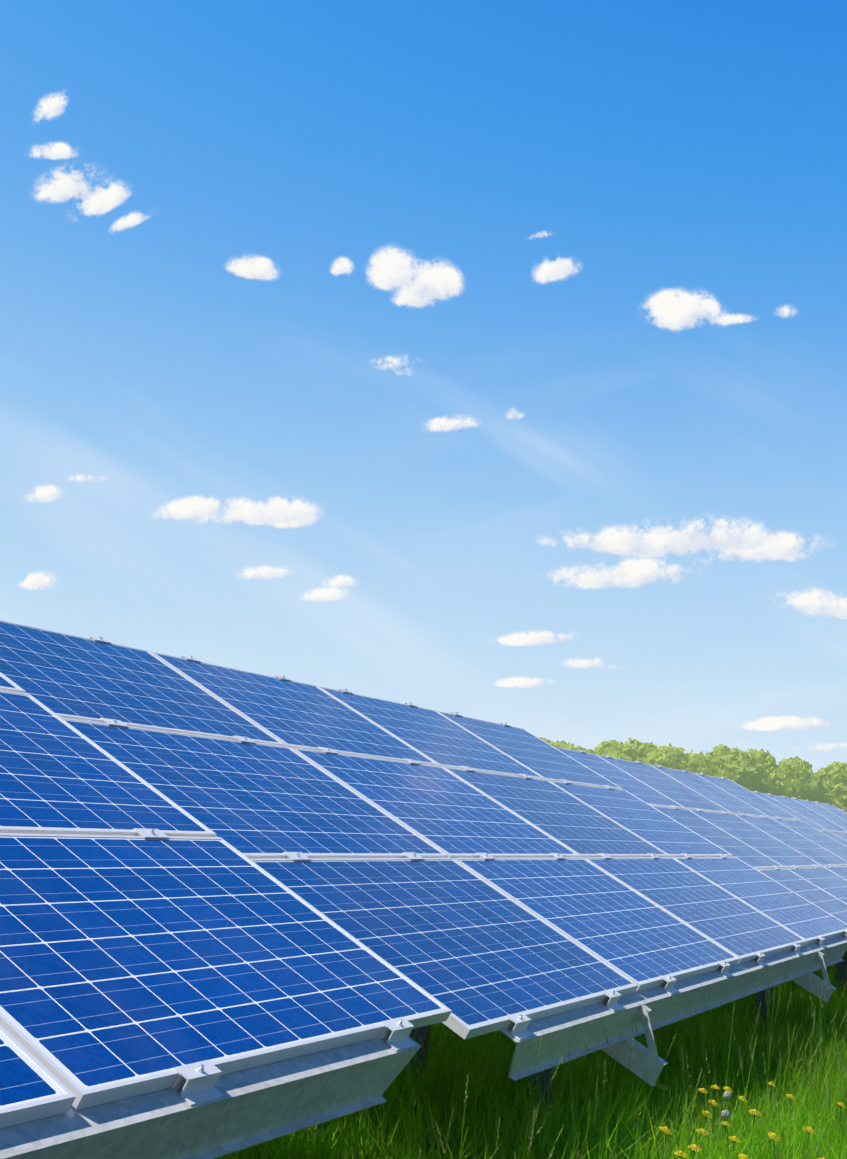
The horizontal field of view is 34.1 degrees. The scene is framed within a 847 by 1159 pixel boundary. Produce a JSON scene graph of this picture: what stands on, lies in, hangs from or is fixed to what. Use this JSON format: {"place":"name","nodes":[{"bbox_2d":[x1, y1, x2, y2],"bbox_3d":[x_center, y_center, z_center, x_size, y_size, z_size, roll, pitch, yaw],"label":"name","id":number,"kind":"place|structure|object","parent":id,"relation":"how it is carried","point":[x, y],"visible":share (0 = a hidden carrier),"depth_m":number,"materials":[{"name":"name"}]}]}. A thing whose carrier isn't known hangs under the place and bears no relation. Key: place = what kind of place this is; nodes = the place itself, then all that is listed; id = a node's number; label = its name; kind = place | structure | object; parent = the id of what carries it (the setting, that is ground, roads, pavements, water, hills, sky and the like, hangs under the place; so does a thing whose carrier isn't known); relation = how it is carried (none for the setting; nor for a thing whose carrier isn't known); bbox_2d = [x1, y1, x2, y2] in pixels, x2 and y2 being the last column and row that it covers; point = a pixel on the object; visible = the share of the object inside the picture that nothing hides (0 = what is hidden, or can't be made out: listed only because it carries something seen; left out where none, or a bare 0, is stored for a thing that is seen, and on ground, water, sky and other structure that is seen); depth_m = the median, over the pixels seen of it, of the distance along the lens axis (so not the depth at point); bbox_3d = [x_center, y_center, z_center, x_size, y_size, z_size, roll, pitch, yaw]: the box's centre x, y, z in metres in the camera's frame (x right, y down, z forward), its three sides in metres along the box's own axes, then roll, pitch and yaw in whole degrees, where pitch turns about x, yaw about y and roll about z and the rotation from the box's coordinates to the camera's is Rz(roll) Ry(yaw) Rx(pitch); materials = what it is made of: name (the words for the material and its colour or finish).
{"place":"outdoors","nodes":[
{"label":"outdoors","id":0,"kind":"place"},
{"bbox_2d":[0,0,846,774],"label":"sky","id":1,"kind":"structure","parent":0,"point":[697,147],"materials":[{"name":"blue"}]},
{"bbox_2d":[215,964,846,1158],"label":"grass","id":2,"kind":"structure","parent":0,"point":[643,1144],"depth_m":5.66,"materials":[{"name":"green plant"}]},
{"bbox_3d":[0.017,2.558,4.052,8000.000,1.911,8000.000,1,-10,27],"label":"ground","id":3,"kind":"structure","parent":0,"visible":0},
{"bbox_2d":[0,672,451,1158],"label":"solar table","id":4,"kind":"object","parent":3,"relation":"on","point":[177,981],"visible":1,"depth_m":3.48,"materials":[{"name":"glass"}]},
{"bbox_2d":[0,620,846,1122],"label":"solar table","id":5,"kind":"object","parent":3,"relation":"on","point":[526,890],"visible":0.94,"depth_m":6.30,"materials":[{"name":"glass"}]},
{"bbox_2d":[230,963,846,1158],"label":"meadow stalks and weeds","id":6,"kind":"object","parent":3,"relation":"on","point":[692,1102],"visible":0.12,"depth_m":5.16,"materials":[{"name":"green plant"}]},
{"bbox_2d":[538,737,554,746],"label":"tree","id":7,"kind":"object","parent":3,"relation":"on","point":[551,743],"depth_m":167.12,"materials":[{"name":"green plant"}]},
{"bbox_2d":[548,739,563,747],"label":"tree","id":8,"kind":"object","parent":3,"relation":"on","point":[556,744],"depth_m":174.21,"materials":[{"name":"green plant"}]},
{"bbox_2d":[556,740,574,748],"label":"tree","id":9,"kind":"object","parent":3,"relation":"on","point":[566,745],"visible":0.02,"depth_m":184.99,"materials":[{"name":"green plant"}]},
{"bbox_2d":[565,743,600,754],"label":"tree","id":10,"kind":"object","parent":3,"relation":"on","point":[571,747],"depth_m":160.21,"materials":[{"name":"green plant"}]},
{"bbox_2d":[594,740,625,753],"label":"tree","id":11,"kind":"object","parent":3,"relation":"on","point":[611,745],"visible":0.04,"depth_m":180.88,"materials":[{"name":"green plant"}]},
{"bbox_2d":[600,750,631,760],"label":"tree","id":12,"kind":"object","parent":3,"relation":"on","point":[617,754],"visible":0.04,"depth_m":159.20,"materials":[{"name":"green plant"}]},
{"bbox_2d":[617,737,663,762],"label":"tree","id":13,"kind":"object","parent":3,"relation":"on","point":[638,751],"visible":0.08,"depth_m":163.69,"materials":[{"name":"green plant"}]},
{"bbox_2d":[641,743,689,769],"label":"tree","id":14,"kind":"object","parent":3,"relation":"on","point":[668,757],"visible":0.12,"depth_m":158.09,"materials":[{"name":"green plant"}]},
{"bbox_2d":[678,749,717,775],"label":"tree","id":15,"kind":"object","parent":3,"relation":"on","point":[700,762],"visible":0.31,"depth_m":157.43,"materials":[{"name":"green plant"}]},
{"bbox_2d":[555,747,846,996],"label":"solar table","id":16,"kind":"object","parent":3,"relation":"on","point":[803,859],"visible":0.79,"depth_m":13.10,"materials":[{"name":"glass"}]},
{"bbox_2d":[705,744,736,758],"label":"tree","id":17,"kind":"object","parent":3,"relation":"on","point":[716,751],"visible":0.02,"depth_m":172.93,"materials":[{"name":"green plant"}]},
{"bbox_2d":[712,747,762,787],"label":"tree","id":18,"kind":"object","parent":3,"relation":"on","point":[741,768],"visible":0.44,"depth_m":153.52,"materials":[{"name":"green plant"}]},
{"bbox_2d":[658,1082,844,1158],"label":"wildflowers","id":19,"kind":"object","parent":3,"relation":"on","point":[727,1097],"visible":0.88,"depth_m":5.06,"materials":[{"name":"yellow plant"}]},
{"bbox_2d":[746,748,777,793],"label":"tree","id":20,"kind":"object","parent":3,"relation":"on","point":[767,759],"visible":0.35,"depth_m":156.27,"materials":[{"name":"green plant"}]},
{"bbox_2d":[760,756,824,801],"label":"tree","id":21,"kind":"object","parent":3,"relation":"on","point":[783,780],"visible":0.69,"depth_m":151.34,"materials":[{"name":"green plant"}]},
{"bbox_2d":[751,791,846,845],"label":"solar table","id":22,"kind":"object","parent":3,"relation":"on","point":[828,819],"visible":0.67,"depth_m":19.53,"materials":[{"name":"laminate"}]},
{"bbox_2d":[809,765,834,788],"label":"tree","id":23,"kind":"object","parent":3,"relation":"on","point":[821,772],"visible":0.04,"depth_m":174.57,"materials":[{"name":"green plant"}]},
{"bbox_2d":[814,761,846,811],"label":"tree","id":24,"kind":"object","parent":3,"relation":"on","point":[834,793],"visible":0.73,"depth_m":152.81,"materials":[{"name":"green plant"}]}
]}

